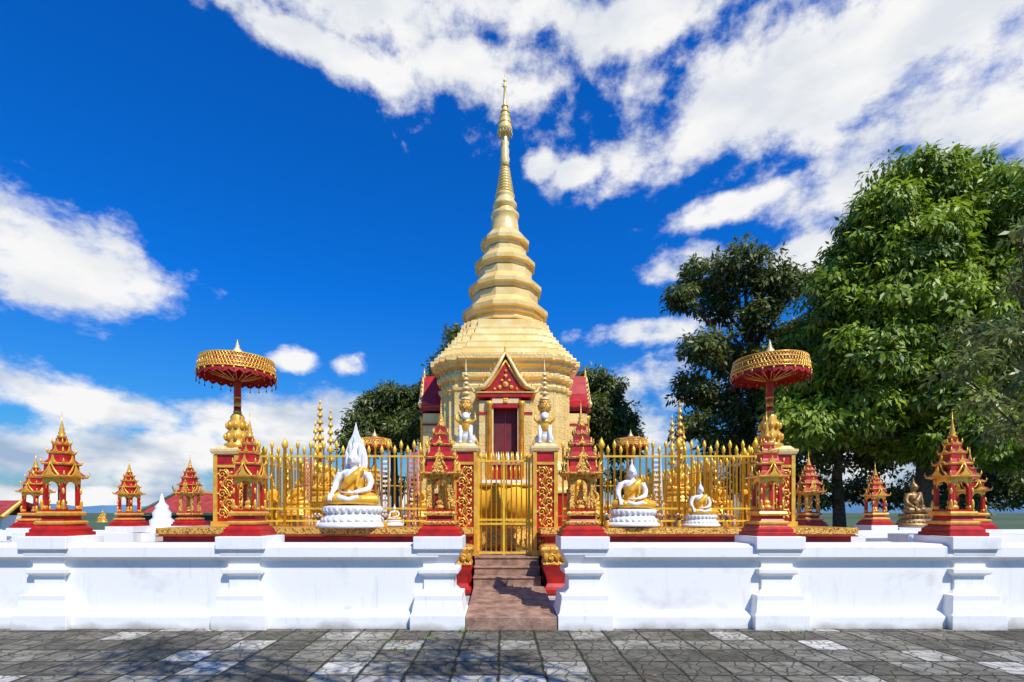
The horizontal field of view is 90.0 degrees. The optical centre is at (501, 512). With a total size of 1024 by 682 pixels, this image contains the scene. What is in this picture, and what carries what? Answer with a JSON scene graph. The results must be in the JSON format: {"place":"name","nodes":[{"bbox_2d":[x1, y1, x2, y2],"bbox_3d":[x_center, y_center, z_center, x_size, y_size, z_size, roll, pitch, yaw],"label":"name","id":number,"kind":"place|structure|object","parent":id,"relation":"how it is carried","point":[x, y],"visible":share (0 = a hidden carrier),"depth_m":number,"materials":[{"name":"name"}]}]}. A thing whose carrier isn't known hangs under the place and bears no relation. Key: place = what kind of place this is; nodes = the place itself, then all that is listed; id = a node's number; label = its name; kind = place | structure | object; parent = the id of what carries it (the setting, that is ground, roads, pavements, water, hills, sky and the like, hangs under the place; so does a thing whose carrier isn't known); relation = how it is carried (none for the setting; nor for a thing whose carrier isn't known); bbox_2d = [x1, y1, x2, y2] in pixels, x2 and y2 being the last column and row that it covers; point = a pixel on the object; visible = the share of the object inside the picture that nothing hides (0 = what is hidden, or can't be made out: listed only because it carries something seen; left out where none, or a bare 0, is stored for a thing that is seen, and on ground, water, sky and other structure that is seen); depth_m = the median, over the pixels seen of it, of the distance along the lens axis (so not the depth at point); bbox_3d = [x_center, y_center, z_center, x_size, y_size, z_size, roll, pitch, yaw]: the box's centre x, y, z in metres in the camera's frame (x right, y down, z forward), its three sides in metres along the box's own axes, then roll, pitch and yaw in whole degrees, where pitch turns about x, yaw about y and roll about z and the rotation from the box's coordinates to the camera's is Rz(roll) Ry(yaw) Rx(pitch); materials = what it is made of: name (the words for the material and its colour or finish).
{"place":"outdoors","nodes":[
{"label":"outdoors","id":0,"kind":"place"},
{"bbox_2d":[97,510,107,521],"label":"golden buddha statue","id":1,"kind":"object","parent":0,"point":[101,518],"visible":1,"depth_m":13.96,"materials":[{"name":"gold metal"}]},
{"bbox_2d":[371,481,379,505],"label":"statue","id":2,"kind":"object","parent":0,"point":[377,488],"depth_m":20.78,"materials":[{"name":"gold metal"}]},
{"bbox_2d":[361,429,392,481],"bbox_3d":[-5.156,-2.320,20.800,1.429,2.120,1.430,0,0,0],"label":"ceremonial umbrella","id":3,"kind":"object","parent":2,"relation":"on","point":[380,441],"visible":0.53,"depth_m":20.56,"materials":[{"name":"gold metal"}]},
{"bbox_2d":[465,589,555,606],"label":"courtyard floor","id":4,"kind":"structure","parent":0,"point":[551,598],"depth_m":8.63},
{"bbox_2d":[457,544,474,594],"bbox_3d":[-0.770,1.005,9.120,0.579,0.870,0.579,0,0,0],"label":"stair balustrade","id":5,"kind":"object","parent":4,"relation":"on","point":[465,561],"visible":0.49,"depth_m":8.89,"materials":[{"name":"red paint"}]},
{"bbox_2d":[156,519,857,585],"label":"stupa platform","id":6,"kind":"structure","parent":4,"relation":"on","point":[294,532],"depth_m":9.37,"materials":[{"name":"red paint"}]},
{"bbox_2d":[210,446,248,526],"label":"corner pillar","id":7,"kind":"structure","parent":6,"relation":"on","point":[223,487],"depth_m":9.78,"materials":[{"name":"gold metal"}]},
{"bbox_2d":[195,339,277,447],"bbox_3d":[-5.156,-2.320,10.000,1.429,2.120,1.430,0,0,0],"label":"ceremonial umbrella","id":8,"kind":"object","parent":7,"relation":"on","point":[237,368],"visible":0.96,"depth_m":9.84,"materials":[{"name":"gold metal"}]},
{"bbox_2d":[267,480,279,525],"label":"standing buddha statue","id":9,"kind":"object","parent":6,"relation":"on","point":[275,502],"visible":0.55,"depth_m":10.85,"materials":[{"name":"gold metal"}]},
{"bbox_2d":[279,451,293,522],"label":"golden tiered spire","id":10,"kind":"structure","parent":6,"relation":"on","point":[287,488],"depth_m":13.46,"materials":[{"name":"gold metal"}]},
{"bbox_2d":[281,479,313,515],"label":"golden buddha statue","id":11,"kind":"object","parent":6,"relation":"on","point":[294,502],"visible":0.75,"depth_m":12.36,"materials":[{"name":"gold metal"}]},
{"bbox_2d":[302,458,312,525],"bbox_3d":[-4.941,-0.305,13.025,0.205,2.213,0.285,0,0,0],"label":"offering ladder","id":12,"kind":"object","parent":6,"relation":"on","point":[307,479],"visible":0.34,"depth_m":13.08,"materials":[{"name":"pink paint"}]},
{"bbox_2d":[251,446,366,523],"bbox_3d":[-5.268,-0.600,15.400,0.124,1.740,10.280,0,0,0],"label":"golden fence","id":13,"kind":"object","parent":6,"relation":"on","point":[294,464],"visible":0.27,"depth_m":13.05,"materials":[{"name":"gold metal"}]},
{"bbox_2d":[306,458,313,505],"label":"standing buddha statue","id":14,"kind":"object","parent":6,"relation":"on","point":[309,478],"visible":0.06,"depth_m":15.43,"materials":[{"name":"gold metal"}]},
{"bbox_2d":[302,515,322,525],"bbox_3d":[-4.188,0.445,11.400,0.600,0.777,0.360,0,0,0],"label":"offering table","id":15,"kind":"object","parent":6,"relation":"on","point":[309,519],"visible":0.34,"depth_m":11.36,"materials":[{"name":"gold metal"}]},
{"bbox_2d":[312,418,322,519],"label":"golden tiered spire","id":16,"kind":"structure","parent":6,"relation":"on","point":[315,438],"depth_m":15.46,"materials":[{"name":"gold metal"}]},
{"bbox_2d":[314,513,321,527],"bbox_3d":[-3.412,0.144,9.520,0.138,0.268,0.142,0,0,-26],"label":"flower vase","id":17,"kind":"object","parent":6,"relation":"on","point":[318,518],"visible":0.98,"depth_m":9.50,"materials":[{"name":"ceramic"}]},
{"bbox_2d":[316,401,325,513],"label":"golden tiered spire","id":18,"kind":"structure","parent":6,"relation":"on","point":[319,429],"depth_m":17.44,"materials":[{"name":"gold metal"}]},
{"bbox_2d":[309,460,338,502],"bbox_3d":[-4.786,-0.867,13.974,0.988,1.199,0.712,0,0,0],"label":"golden buddha statue","id":19,"kind":"object","parent":6,"relation":"on","point":[320,490],"visible":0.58,"depth_m":13.84,"materials":[{"name":"gold metal"}]},
{"bbox_2d":[326,406,334,470],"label":"golden tiered spire","id":20,"kind":"structure","parent":6,"relation":"on","point":[330,440],"depth_m":19.45,"materials":[{"name":"gold metal"}]},
{"bbox_2d":[316,423,387,527],"bbox_3d":[-2.803,-0.727,9.644,1.350,2.022,0.972,0,0,0],"label":"seated buddha statue","id":21,"kind":"object","parent":6,"relation":"on","point":[353,503],"visible":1,"depth_m":9.48,"materials":[{"name":"white stone"}]},
{"bbox_2d":[257,437,454,525],"bbox_3d":[-2.969,-0.600,10.000,4.118,1.740,0.124,0,0,0],"label":"golden fence","id":22,"kind":"object","parent":6,"relation":"on","point":[284,444],"visible":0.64,"depth_m":9.98,"materials":[{"name":"gold metal"}]},
{"bbox_2d":[379,458,389,516],"bbox_3d":[-2.422,-0.172,10.575,0.205,1.948,0.284,0,0,0],"label":"offering ladder","id":23,"kind":"object","parent":6,"relation":"on","point":[384,466],"visible":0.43,"depth_m":10.61,"materials":[{"name":"grey metal"}]},
{"bbox_2d":[381,513,388,527],"bbox_3d":[-2.161,0.144,9.520,0.138,0.268,0.142,0,0,-26],"label":"flower vase","id":24,"kind":"object","parent":6,"relation":"on","point":[385,524],"visible":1,"depth_m":9.50,"materials":[{"name":"gold metal"}]},
{"bbox_2d":[387,504,402,525],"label":"seated buddha statue","id":25,"kind":"object","parent":6,"relation":"on","point":[395,519],"visible":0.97,"depth_m":9.68,"materials":[{"name":"white stone"}]},
{"bbox_2d":[409,450,418,525],"bbox_3d":[-1.825,-0.256,10.625,0.205,2.116,0.285,0,0,0],"label":"offering ladder","id":26,"kind":"object","parent":6,"relation":"on","point":[410,481],"visible":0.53,"depth_m":10.65,"materials":[{"name":"pink paint"}]},
{"bbox_2d":[404,485,425,516],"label":"golden buddha statue","id":27,"kind":"object","parent":6,"relation":"on","point":[423,502],"visible":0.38,"depth_m":12.38,"materials":[{"name":"gold metal"}]},
{"bbox_2d":[412,446,423,525],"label":"golden tiered spire","id":28,"kind":"structure","parent":6,"relation":"on","point":[419,484],"depth_m":12.96,"materials":[{"name":"gold metal"}]},
{"bbox_2d":[442,482,447,505],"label":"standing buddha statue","id":29,"kind":"object","parent":6,"relation":"on","point":[443,485],"visible":0.23,"depth_m":10.87,"materials":[{"name":"gold metal"}]},
{"bbox_2d":[451,443,480,555],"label":"gate pillar","id":30,"kind":"structure","parent":6,"relation":"on","point":[466,492],"depth_m":9.76,"materials":[{"name":"gold metal"}]},
{"bbox_2d":[455,366,476,442],"bbox_3d":[-0.694,-2.122,9.992,0.428,1.745,0.445,0,0,0],"label":"statue","id":31,"kind":"object","parent":30,"relation":"on","point":[465,429],"visible":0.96,"depth_m":9.89,"materials":[{"name":"gold stone"}]},
{"bbox_2d":[478,452,529,554],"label":"golden gate","id":32,"kind":"structure","parent":30,"relation":"attached to","point":[480,519],"depth_m":9.94,"materials":[{"name":"gold metal"}]},
{"bbox_2d":[418,76,591,525],"bbox_3d":[0.100,-6.216,15.400,5.020,14.091,5.020,0,0,0],"label":"golden stupa","id":33,"kind":"object","parent":6,"relation":"on","point":[503,345],"visible":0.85,"depth_m":13.94,"materials":[{"name":"gold paint"}]},
{"bbox_2d":[384,478,625,518],"bbox_3d":[0.051,-0.600,20.980,10.118,1.740,0.124,0,0,0],"label":"golden fence","id":34,"kind":"object","parent":6,"relation":"on","point":[605,485],"visible":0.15,"depth_m":20.96,"materials":[{"name":"gold metal"}]},
{"bbox_2d":[482,452,531,549],"bbox_3d":[0.100,-0.280,12.350,2.240,2.220,2.240,0,0,0],"label":"offering altar","id":35,"kind":"object","parent":6,"relation":"on","point":[508,506],"visible":0.45,"depth_m":11.39,"materials":[{"name":"gold metal"}]},
{"bbox_2d":[530,443,559,555],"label":"gate pillar","id":36,"kind":"structure","parent":6,"relation":"on","point":[544,484],"depth_m":9.76,"materials":[{"name":"gold metal"}]},
{"bbox_2d":[534,359,554,442],"bbox_3d":[0.836,-2.122,9.992,0.428,1.745,0.445,0,0,0],"label":"statue","id":37,"kind":"object","parent":36,"relation":"on","point":[544,423],"visible":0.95,"depth_m":9.90,"materials":[{"name":"gold stone"}]},
{"bbox_2d":[574,480,586,495],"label":"golden buddha statue","id":38,"kind":"object","parent":6,"relation":"on","point":[578,485],"visible":0.34,"depth_m":10.92,"materials":[{"name":"gold metal"}]},
{"bbox_2d":[583,491,603,514],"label":"golden buddha statue","id":39,"kind":"object","parent":6,"relation":"on","point":[598,501],"visible":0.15,"depth_m":12.52,"materials":[{"name":"gold metal"}]},
{"bbox_2d":[598,500,612,519],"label":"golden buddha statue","id":40,"kind":"object","parent":6,"relation":"on","point":[605,510],"visible":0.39,"depth_m":10.97,"materials":[{"name":"gold metal"}]},
{"bbox_2d":[603,513,610,527],"bbox_3d":[1.968,0.144,9.520,0.138,0.268,0.142,0,0,-26],"label":"flower vase","id":41,"kind":"object","parent":6,"relation":"on","point":[607,524],"visible":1,"depth_m":9.49,"materials":[{"name":"gold metal"}]},
{"bbox_2d":[604,459,659,526],"bbox_3d":[2.474,-0.390,9.671,1.071,1.299,0.771,0,0,0],"label":"seated buddha statue","id":42,"kind":"object","parent":6,"relation":"on","point":[632,507],"visible":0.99,"depth_m":9.49,"materials":[{"name":"white stone"}]},
{"bbox_2d":[651,451,663,525],"bbox_3d":[3.245,-0.242,10.625,0.205,2.089,0.284,0,0,0],"label":"offering ladder","id":43,"kind":"object","parent":6,"relation":"on","point":[661,499],"visible":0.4,"depth_m":10.64,"materials":[{"name":"grey metal"}]},
{"bbox_2d":[649,486,668,514],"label":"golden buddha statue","id":44,"kind":"object","parent":6,"relation":"on","point":[650,496],"visible":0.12,"depth_m":13.24,"materials":[{"name":"gold metal"}]},
{"bbox_2d":[561,437,759,525],"bbox_3d":[3.145,-0.600,10.000,3.970,1.740,0.124,0,0,0],"label":"golden fence","id":45,"kind":"object","parent":6,"relation":"on","point":[601,444],"visible":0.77,"depth_m":9.98,"materials":[{"name":"gold metal"}]},
{"bbox_2d":[656,472,664,518],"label":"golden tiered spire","id":46,"kind":"structure","parent":6,"relation":"on","point":[660,501],"depth_m":12.95,"materials":[{"name":"gold metal"}]},
{"bbox_2d":[657,513,664,527],"bbox_3d":[2.963,0.144,9.520,0.138,0.268,0.142,0,0,-26],"label":"flower vase","id":47,"kind":"object","parent":6,"relation":"on","point":[661,521],"visible":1,"depth_m":9.49,"materials":[{"name":"gold metal"}]},
{"bbox_2d":[655,515,676,525],"bbox_3d":[3.761,0.445,11.700,0.600,0.777,0.360,0,0,0],"label":"offering table","id":48,"kind":"object","parent":6,"relation":"on","point":[669,523],"visible":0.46,"depth_m":11.67,"materials":[{"name":"gold metal"}]},
{"bbox_2d":[668,417,675,512],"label":"golden tiered spire","id":49,"kind":"structure","parent":6,"relation":"on","point":[671,437],"depth_m":19.44,"materials":[{"name":"gold metal"}]},
{"bbox_2d":[670,403,682,518],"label":"golden tiered spire","id":50,"kind":"structure","parent":6,"relation":"on","point":[679,432],"depth_m":17.44,"materials":[{"name":"gold metal"}]},
{"bbox_2d":[675,513,682,527],"bbox_3d":[3.303,0.144,9.520,0.138,0.268,0.142,0,0,-26],"label":"flower vase","id":51,"kind":"object","parent":6,"relation":"on","point":[679,524],"visible":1,"depth_m":9.49,"materials":[{"name":"gold metal"}]},
{"bbox_2d":[663,464,694,502],"bbox_3d":[4.857,-0.867,13.974,0.988,1.199,0.712,0,0,0],"label":"golden buddha statue","id":52,"kind":"object","parent":6,"relation":"on","point":[688,491],"visible":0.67,"depth_m":13.81,"materials":[{"name":"gold metal"}]},
{"bbox_2d":[674,427,688,519],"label":"golden tiered spire","id":53,"kind":"structure","parent":6,"relation":"on","point":[683,445],"depth_m":15.46,"materials":[{"name":"gold metal"}]},
{"bbox_2d":[686,457,700,507],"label":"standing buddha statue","id":54,"kind":"object","parent":6,"relation":"on","point":[693,462],"visible":0.17,"depth_m":15.43,"materials":[{"name":"gold metal"}]},
{"bbox_2d":[636,446,753,523],"bbox_3d":[5.370,-0.600,15.400,0.124,1.740,10.280,0,0,0],"label":"golden fence","id":55,"kind":"object","parent":6,"relation":"on","point":[707,476],"visible":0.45,"depth_m":13.24,"materials":[{"name":"gold metal"}]},
{"bbox_2d":[682,480,720,526],"bbox_3d":[3.774,-0.180,9.681,0.725,0.879,0.522,0,0,0],"label":"seated buddha statue","id":56,"kind":"object","parent":6,"relation":"on","point":[700,512],"visible":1,"depth_m":9.56,"materials":[{"name":"white stone"}]},
{"bbox_2d":[707,477,734,515],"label":"golden buddha statue","id":57,"kind":"object","parent":6,"relation":"on","point":[720,499],"visible":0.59,"depth_m":12.37,"materials":[{"name":"gold metal"}]},
{"bbox_2d":[722,513,729,527],"bbox_3d":[4.178,0.144,9.520,0.138,0.268,0.142,0,0,-26],"label":"flower vase","id":58,"kind":"object","parent":6,"relation":"on","point":[726,524],"visible":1,"depth_m":9.49,"materials":[{"name":"gold metal"}]},
{"bbox_2d":[718,515,734,525],"bbox_3d":[4.929,0.445,11.300,0.600,0.777,0.360,0,0,0],"label":"offering table","id":59,"kind":"object","parent":6,"relation":"on","point":[721,523],"visible":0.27,"depth_m":11.27,"materials":[{"name":"gold metal"}]},
{"bbox_2d":[738,479,750,525],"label":"standing buddha statue","id":60,"kind":"object","parent":6,"relation":"on","point":[745,500],"visible":0.57,"depth_m":10.85,"materials":[{"name":"gold metal"}]},
{"bbox_2d":[758,446,798,526],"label":"corner pillar","id":61,"kind":"structure","parent":6,"relation":"on","point":[787,453],"depth_m":9.78,"materials":[{"name":"gold metal"}]},
{"bbox_2d":[730,340,812,448],"bbox_3d":[5.242,-2.320,10.000,1.429,2.120,1.430,0,0,0],"label":"ceremonial umbrella","id":62,"kind":"object","parent":61,"relation":"on","point":[770,368],"visible":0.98,"depth_m":9.84,"materials":[{"name":"gold metal"}]},
{"bbox_2d":[539,544,564,594],"bbox_3d":[0.970,1.005,9.120,0.579,0.870,0.579,0,0,0],"label":"stair balustrade","id":63,"kind":"object","parent":4,"relation":"on","point":[552,560],"visible":0.59,"depth_m":8.89,"materials":[{"name":"red paint"}]},
{"bbox_2d":[898,527,922,529],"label":"statue plinth","id":64,"kind":"structure","parent":4,"relation":"on","point":[909,528],"depth_m":14.40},
{"bbox_2d":[895,478,932,526],"bbox_3d":[12.101,-0.323,14.970,1.194,1.449,0.860,0,0,-17],"label":"seated buddha statue","id":65,"kind":"object","parent":64,"relation":"on","point":[915,510],"visible":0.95,"depth_m":14.80,"materials":[{"name":"brown metal"}]},
{"bbox_2d":[916,215,1023,447],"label":"frangipani tree","id":66,"kind":"object","parent":4,"relation":"on","point":[1006,339],"visible":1,"depth_m":8.93,"materials":[{"name":"green plant"}]},
{"bbox_2d":[465,554,556,629],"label":"stair path","id":67,"kind":"structure","parent":0,"point":[509,592],"depth_m":8.22,"materials":[{"name":"ceramic"}]},
{"bbox_2d":[0,629,1023,681],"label":"stone pavement","id":68,"kind":"structure","parent":0,"point":[345,655],"depth_m":5.71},
{"bbox_2d":[0,535,467,629],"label":"white boundary wall","id":69,"kind":"structure","parent":68,"relation":"on","point":[219,583],"depth_m":7.09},
{"bbox_2d":[25,414,95,535],"bbox_3d":[-6.320,-0.560,7.360,0.546,1.781,0.546,0,0,0],"label":"spirit shrine","id":70,"kind":"object","parent":69,"relation":"on","point":[61,469],"visible":1,"depth_m":7.24,"materials":[{"name":"red paint"}]},
{"bbox_2d":[220,412,276,535],"bbox_3d":[-3.620,-0.560,7.360,0.546,1.781,0.546,0,0,0],"label":"spirit shrine","id":71,"kind":"object","parent":69,"relation":"on","point":[249,519],"visible":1,"depth_m":7.22,"materials":[{"name":"red paint"}]},
{"bbox_2d":[416,406,463,535],"bbox_3d":[-0.870,-0.640,7.360,0.620,1.939,0.620,0,0,0],"label":"spirit shrine","id":72,"kind":"object","parent":69,"relation":"on","point":[441,462],"visible":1,"depth_m":7.18,"materials":[{"name":"red paint"}]},
{"bbox_2d":[13,631,965,679],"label":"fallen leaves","id":73,"kind":"object","parent":68,"relation":"on","point":[561,649],"visible":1,"depth_m":6.11,"materials":[{"name":"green plant"}]},
{"bbox_2d":[205,628,803,649],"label":"weeds","id":74,"kind":"object","parent":68,"relation":"on","point":[461,630],"visible":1,"depth_m":6.76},
{"bbox_2d":[553,535,1023,629],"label":"white boundary wall","id":75,"kind":"structure","parent":68,"relation":"on","point":[801,583],"depth_m":7.09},
{"bbox_2d":[557,404,606,535],"bbox_3d":[1.140,-0.640,7.360,0.620,1.939,0.620,0,0,0],"label":"spirit shrine","id":76,"kind":"object","parent":75,"relation":"on","point":[580,459],"visible":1,"depth_m":7.18,"materials":[{"name":"red paint"}]},
{"bbox_2d":[739,412,796,535],"bbox_3d":[3.810,-0.560,7.360,0.546,1.781,0.546,0,0,0],"label":"spirit shrine","id":77,"kind":"object","parent":75,"relation":"on","point":[766,519],"visible":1,"depth_m":7.22,"materials":[{"name":"red paint"}]},
{"bbox_2d":[918,412,988,535],"bbox_3d":[6.480,-0.560,7.360,0.546,1.781,0.546,0,0,0],"label":"spirit shrine","id":78,"kind":"object","parent":75,"relation":"on","point":[952,465],"visible":1,"depth_m":7.24,"materials":[{"name":"red paint"}]},
{"bbox_2d":[0,0,1023,510],"label":"sky","id":79,"kind":"structure","parent":0,"point":[311,185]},
{"bbox_2d":[32,498,1023,512],"bbox_3d":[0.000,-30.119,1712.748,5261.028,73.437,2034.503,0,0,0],"label":"distant hills","id":80,"kind":"structure","parent":0,"point":[854,508],"depth_m":2129.20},
{"bbox_2d":[81,513,1023,529],"bbox_3d":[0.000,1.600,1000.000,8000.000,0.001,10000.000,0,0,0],"label":"ground","id":81,"kind":"structure","parent":0,"point":[1008,520],"depth_m":117.37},
{"bbox_2d":[0,528,30,541],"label":"white boundary wall","id":82,"kind":"structure","parent":81,"relation":"on","point":[6,536],"depth_m":10.87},
{"bbox_2d":[10,456,55,527],"bbox_3d":[-10.186,-0.495,11.200,0.589,1.651,0.589,0,0,0],"label":"spirit shrine","id":83,"kind":"object","parent":82,"relation":"on","point":[32,485],"visible":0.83,"depth_m":11.04,"materials":[{"name":"red paint"}]},
{"bbox_2d":[0,496,40,529],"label":"shrine pavilion","id":84,"kind":"structure","parent":81,"relation":"on","point":[9,510],"depth_m":18.43,"materials":[{"name":"red tile"}]},
{"bbox_2d":[12,531,162,541],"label":"white boundary wall","id":85,"kind":"structure","parent":81,"relation":"on","point":[130,536],"depth_m":9.33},
{"bbox_2d":[0,525,207,532],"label":"white boundary wall","id":86,"kind":"structure","parent":81,"relation":"on","point":[128,528],"depth_m":12.18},
{"bbox_2d":[108,459,149,525],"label":"spirit shrine","id":87,"kind":"object","parent":86,"relation":"on","point":[129,489],"visible":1,"depth_m":12.36,"materials":[{"name":"red paint"}]},
{"bbox_2d":[171,460,207,525],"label":"spirit shrine","id":88,"kind":"object","parent":86,"relation":"on","point":[190,485],"visible":1,"depth_m":12.75,"materials":[{"name":"red paint"}]},
{"bbox_2d":[149,494,174,529],"bbox_3d":[-13.265,0.430,20.000,1.000,2.340,1.000,0,0,0],"label":"white stupa","id":89,"kind":"object","parent":81,"relation":"on","point":[161,514],"visible":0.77,"depth_m":19.77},
{"bbox_2d":[136,486,212,524],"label":"temple hall","id":90,"kind":"structure","parent":81,"relation":"on","point":[173,499],"depth_m":30.33,"materials":[{"name":"red tile"}]},
{"bbox_2d":[333,379,420,515],"bbox_3d":[-7.231,-3.647,33.968,7.588,10.740,5.192,0,0,0],"label":"broadleaf tree","id":91,"kind":"object","parent":81,"relation":"on","point":[382,409],"visible":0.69,"depth_m":33.32,"materials":[{"name":"green plant"}]},
{"bbox_2d":[407,321,462,432],"bbox_3d":[-2.463,-4.831,30.114,6.442,13.109,4.546,0,0,0],"label":"broadleaf tree","id":92,"kind":"object","parent":81,"relation":"on","point":[451,335],"visible":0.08,"depth_m":29.90,"materials":[{"name":"green plant"}]},
{"bbox_2d":[370,463,663,499],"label":"background trees","id":93,"kind":"object","parent":81,"relation":"on","point":[617,474],"visible":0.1,"depth_m":35.46,"materials":[{"name":"green plant"}]},
{"bbox_2d":[575,361,647,518],"bbox_3d":[6.459,-4.175,34.119,6.544,11.797,4.984,0,0,0],"label":"broadleaf tree","id":94,"kind":"object","parent":81,"relation":"on","point":[612,418],"visible":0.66,"depth_m":33.65,"materials":[{"name":"green plant"}]},
{"bbox_2d":[659,232,815,507],"bbox_3d":[13.297,-6.578,28.067,9.929,16.619,6.486,0,0,0],"label":"rain tree","id":95,"kind":"object","parent":81,"relation":"on","point":[720,354],"visible":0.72,"depth_m":27.21,"materials":[{"name":"green plant"}]},
{"bbox_2d":[750,406,914,526],"bbox_3d":[16.405,-2.116,25.515,9.370,7.682,4.596,0,0,-17],"label":"broadleaf tree","id":96,"kind":"object","parent":81,"relation":"on","point":[837,459],"visible":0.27,"depth_m":24.86,"materials":[{"name":"green plant"}]},
{"bbox_2d":[688,456,1023,519],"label":"background trees","id":97,"kind":"object","parent":81,"relation":"on","point":[1005,486],"visible":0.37,"depth_m":25.77,"materials":[{"name":"green plant"}]},
{"bbox_2d":[756,138,1023,518],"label":"broadleaf tree","id":98,"kind":"object","parent":81,"relation":"on","point":[890,286],"visible":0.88,"depth_m":20.02,"materials":[{"name":"green plant"}]},
{"bbox_2d":[851,525,1023,541],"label":"white boundary wall","id":99,"kind":"structure","parent":81,"relation":"on","point":[872,533],"depth_m":12.54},
{"bbox_2d":[795,451,828,526],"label":"spirit shrine","id":100,"kind":"object","parent":99,"relation":"on","point":[808,483],"visible":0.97,"depth_m":12.04,"materials":[{"name":"red paint"}]},
{"bbox_2d":[856,467,894,524],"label":"spirit shrine","id":101,"kind":"object","parent":99,"relation":"on","point":[875,490],"visible":1,"depth_m":13.36,"materials":[{"name":"red paint"}]},
{"bbox_2d":[888,529,1023,541],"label":"white boundary wall","id":102,"kind":"structure","parent":81,"relation":"on","point":[909,537],"depth_m":10.03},
{"bbox_2d":[956,448,998,528],"bbox_3d":[9.420,-0.495,10.300,0.589,1.651,0.589,0,0,0],"label":"spirit shrine","id":103,"kind":"object","parent":102,"relation":"on","point":[979,487],"visible":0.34,"depth_m":10.14,"materials":[{"name":"red paint"}]},
{"bbox_3d":[5.370,-0.505,20.800,0.550,1.550,0.550,0,0,0],"label":"corner pillar","id":104,"kind":"object","parent":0,"visible":0},
{"bbox_2d":[612,429,648,478],"bbox_3d":[5.242,-2.320,20.800,1.429,2.120,1.430,0,0,0],"label":"ceremonial umbrella","id":105,"kind":"object","parent":104,"relation":"on","point":[632,439],"visible":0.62,"depth_m":20.35,"materials":[{"name":"gold metal"}]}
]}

